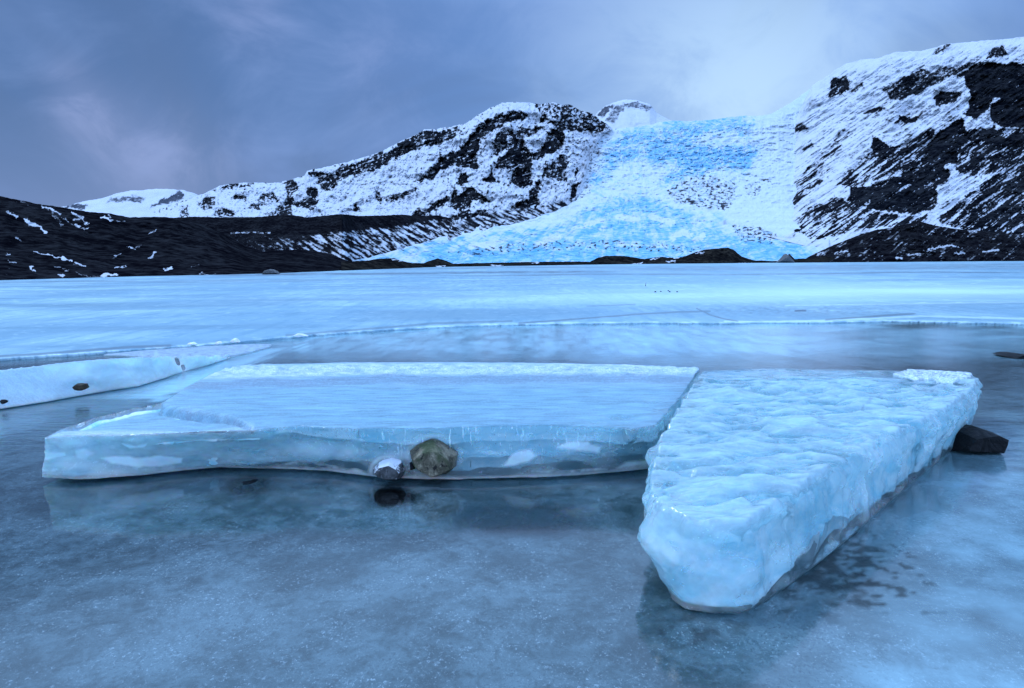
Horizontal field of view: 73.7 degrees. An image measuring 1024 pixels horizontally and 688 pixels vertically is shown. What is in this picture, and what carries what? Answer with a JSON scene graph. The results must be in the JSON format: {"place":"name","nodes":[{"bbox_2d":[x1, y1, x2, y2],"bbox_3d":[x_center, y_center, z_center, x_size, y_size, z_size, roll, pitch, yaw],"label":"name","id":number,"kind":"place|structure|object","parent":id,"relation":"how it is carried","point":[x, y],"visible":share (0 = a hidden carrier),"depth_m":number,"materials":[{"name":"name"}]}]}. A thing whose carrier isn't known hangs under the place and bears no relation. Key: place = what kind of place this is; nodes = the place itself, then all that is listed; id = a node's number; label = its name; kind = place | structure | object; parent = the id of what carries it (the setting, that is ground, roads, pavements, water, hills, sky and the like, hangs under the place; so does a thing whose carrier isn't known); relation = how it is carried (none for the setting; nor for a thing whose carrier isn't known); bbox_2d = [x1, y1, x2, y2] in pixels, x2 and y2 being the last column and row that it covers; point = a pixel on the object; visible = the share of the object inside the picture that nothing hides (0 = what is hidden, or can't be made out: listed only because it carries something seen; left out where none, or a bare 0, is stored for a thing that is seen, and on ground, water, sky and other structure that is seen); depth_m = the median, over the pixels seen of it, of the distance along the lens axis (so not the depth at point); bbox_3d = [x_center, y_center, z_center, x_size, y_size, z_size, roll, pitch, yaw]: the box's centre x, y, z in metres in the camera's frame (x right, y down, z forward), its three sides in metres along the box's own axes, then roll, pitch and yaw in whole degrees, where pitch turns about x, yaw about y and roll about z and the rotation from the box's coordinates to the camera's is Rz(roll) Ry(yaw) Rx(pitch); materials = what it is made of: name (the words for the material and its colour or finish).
{"place":"outdoors","nodes":[
{"label":"outdoors","id":0,"kind":"place"},
{"bbox_2d":[63,189,197,216],"bbox_3d":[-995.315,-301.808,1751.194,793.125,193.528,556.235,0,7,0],"label":"mountain","id":1,"kind":"structure","parent":0,"point":[140,203],"depth_m":1678.65,"materials":[{"name":"white snow"}]},
{"bbox_2d":[0,196,346,279],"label":"moraine","id":2,"kind":"structure","parent":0,"point":[39,241],"depth_m":95.51,"materials":[{"name":"black stone"}]},
{"bbox_2d":[177,214,461,260],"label":"moraine","id":3,"kind":"structure","parent":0,"point":[348,237],"depth_m":294.67,"materials":[{"name":"black stone"}]},
{"bbox_2d":[154,102,611,239],"bbox_3d":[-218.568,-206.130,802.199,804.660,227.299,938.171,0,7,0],"label":"mountain","id":4,"kind":"structure","parent":0,"point":[507,163],"depth_m":722.35,"materials":[{"name":"white snow"}]},
{"bbox_2d":[223,475,614,538],"bbox_3d":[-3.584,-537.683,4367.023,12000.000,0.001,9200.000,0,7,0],"label":"ground","id":5,"kind":"structure","parent":0,"point":[461,519],"depth_m":4.50,"materials":[{"name":"blue ice"}]},
{"bbox_2d":[376,491,403,507],"bbox_3d":[-0.798,1.016,4.461,0.181,0.091,0.161,-3,7,-17],"label":"stone","id":6,"kind":"object","parent":5,"relation":"on","point":[389,499],"visible":0.98,"depth_m":4.40,"materials":[{"name":"black stone"}]},
{"bbox_2d":[0,322,1023,687],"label":"water","id":7,"kind":"structure","parent":0,"point":[294,578],"depth_m":3.30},
{"bbox_2d":[0,354,229,408],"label":"ice floe","id":8,"kind":"object","parent":7,"relation":"on","point":[21,386],"visible":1,"depth_m":7.82,"materials":[{"name":"blue ice"}]},
{"bbox_2d":[72,383,88,390],"bbox_3d":[-4.746,0.473,7.510,0.163,0.080,0.121,0,7,0],"label":"stone","id":9,"kind":"object","parent":8,"relation":"in","point":[80,386],"visible":1,"depth_m":7.47,"materials":[{"name":"brown stone"}]},
{"bbox_2d":[104,344,271,358],"bbox_3d":[-5.265,0.103,11.556,2.167,0.053,1.900,2,7,19],"label":"ice sheet","id":10,"kind":"object","parent":7,"relation":"on","point":[231,351],"visible":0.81,"depth_m":11.21,"materials":[{"name":"blue ice"}]},
{"bbox_2d":[233,479,263,494],"bbox_3d":[-1.802,0.977,4.666,0.153,0.080,0.197,3,8,28],"label":"stone","id":11,"kind":"object","parent":7,"relation":"in","point":[249,486],"visible":1,"depth_m":4.62,"materials":[{"name":"grey stone"}]},
{"bbox_2d":[42,362,699,478],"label":"ice slab","id":12,"kind":"structure","parent":7,"relation":"on","point":[500,420],"depth_m":4.89,"materials":[{"name":"blue ice"}]},
{"bbox_2d":[373,457,405,479],"bbox_3d":[-0.833,0.847,4.627,0.222,0.138,0.201,0,7,0],"label":"stone","id":13,"kind":"object","parent":12,"relation":"in","point":[391,468],"visible":1,"depth_m":4.55,"materials":[{"name":"grey stone"}]},
{"bbox_2d":[410,462,414,469],"bbox_3d":[-0.677,0.828,4.636,0.037,0.064,0.059,0,7,0],"label":"stone","id":14,"kind":"object","parent":12,"relation":"on","point":[412,467],"visible":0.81,"depth_m":4.61,"materials":[{"name":"black stone"}]},
{"bbox_2d":[410,439,456,476],"bbox_3d":[-0.533,0.770,4.669,0.332,0.270,0.277,0,7,0],"label":"stone","id":15,"kind":"object","parent":12,"relation":"on","point":[432,458],"visible":0.9,"depth_m":4.54,"materials":[{"name":"stone"}]},
{"bbox_2d":[637,368,982,613],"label":"ice block","id":16,"kind":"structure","parent":7,"relation":"on","point":[763,485],"depth_m":3.76,"materials":[{"name":"blue ice"}]},
{"bbox_2d":[952,424,1008,452],"bbox_3d":[3.613,0.730,5.338,0.451,0.186,0.342,0,7,0],"label":"stone","id":17,"kind":"object","parent":7,"relation":"on","point":[972,438],"visible":0.81,"depth_m":5.19,"materials":[{"name":"black stone"}]},
{"bbox_2d":[992,352,1023,358],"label":"stone","id":18,"kind":"object","parent":7,"relation":"on","point":[1011,355],"visible":1,"depth_m":10.21,"materials":[{"name":"black stone"}]},
{"bbox_2d":[0,261,1023,360],"bbox_3d":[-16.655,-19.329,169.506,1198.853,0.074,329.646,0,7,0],"label":"lake ice","id":19,"kind":"structure","parent":0,"point":[61,317],"depth_m":24.46,"materials":[{"name":"blue ice"}]},
{"bbox_2d":[230,338,239,342],"bbox_3d":[-5.004,-0.061,12.324,0.170,0.085,0.188,0,7,0],"label":"snow lump","id":20,"kind":"object","parent":19,"relation":"on","point":[234,340],"visible":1,"depth_m":12.27,"materials":[{"name":"white snow"}]},
{"bbox_2d":[263,269,279,273],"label":"boulder","id":21,"kind":"object","parent":19,"relation":"on","point":[271,271],"visible":0.9,"depth_m":76.91,"materials":[{"name":"grey stone"}]},
{"bbox_2d":[293,333,307,336],"bbox_3d":[-4.109,-0.172,13.255,0.306,0.081,0.202,0,7,0],"label":"snow lump","id":22,"kind":"object","parent":19,"relation":"on","point":[299,335],"visible":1,"depth_m":13.17,"materials":[{"name":"white snow"}]},
{"bbox_2d":[0,0,1023,206],"label":"sky","id":23,"kind":"structure","parent":0,"point":[99,99],"materials":[{"name":"blue"}]},
{"bbox_2d":[341,248,833,270],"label":"moraine","id":24,"kind":"structure","parent":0,"point":[724,255],"depth_m":193.12,"materials":[{"name":"black stone"}]},
{"bbox_2d":[776,254,794,262],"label":"boulder","id":25,"kind":"object","parent":24,"relation":"on","point":[785,258],"visible":1,"depth_m":204.12,"materials":[{"name":"grey stone"}]},
{"bbox_2d":[355,89,828,263],"bbox_3d":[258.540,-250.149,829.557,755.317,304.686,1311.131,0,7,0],"label":"glacier","id":26,"kind":"object","parent":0,"point":[673,189],"visible":0.61,"depth_m":565.60,"materials":[{"name":"blue ice"}]},
{"bbox_2d":[595,99,671,128],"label":"mountain","id":27,"kind":"structure","parent":0,"point":[625,113],"depth_m":1570.27,"materials":[{"name":"white snow"}]},
{"bbox_2d":[724,37,1023,248],"bbox_3d":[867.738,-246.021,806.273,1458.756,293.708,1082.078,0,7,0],"label":"mountain","id":28,"kind":"structure","parent":0,"point":[934,136],"depth_m":634.33,"materials":[{"name":"white snow"}]},
{"bbox_2d":[807,221,1023,261],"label":"moraine","id":29,"kind":"structure","parent":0,"point":[917,241],"depth_m":236.28,"materials":[{"name":"black stone"}]}
]}

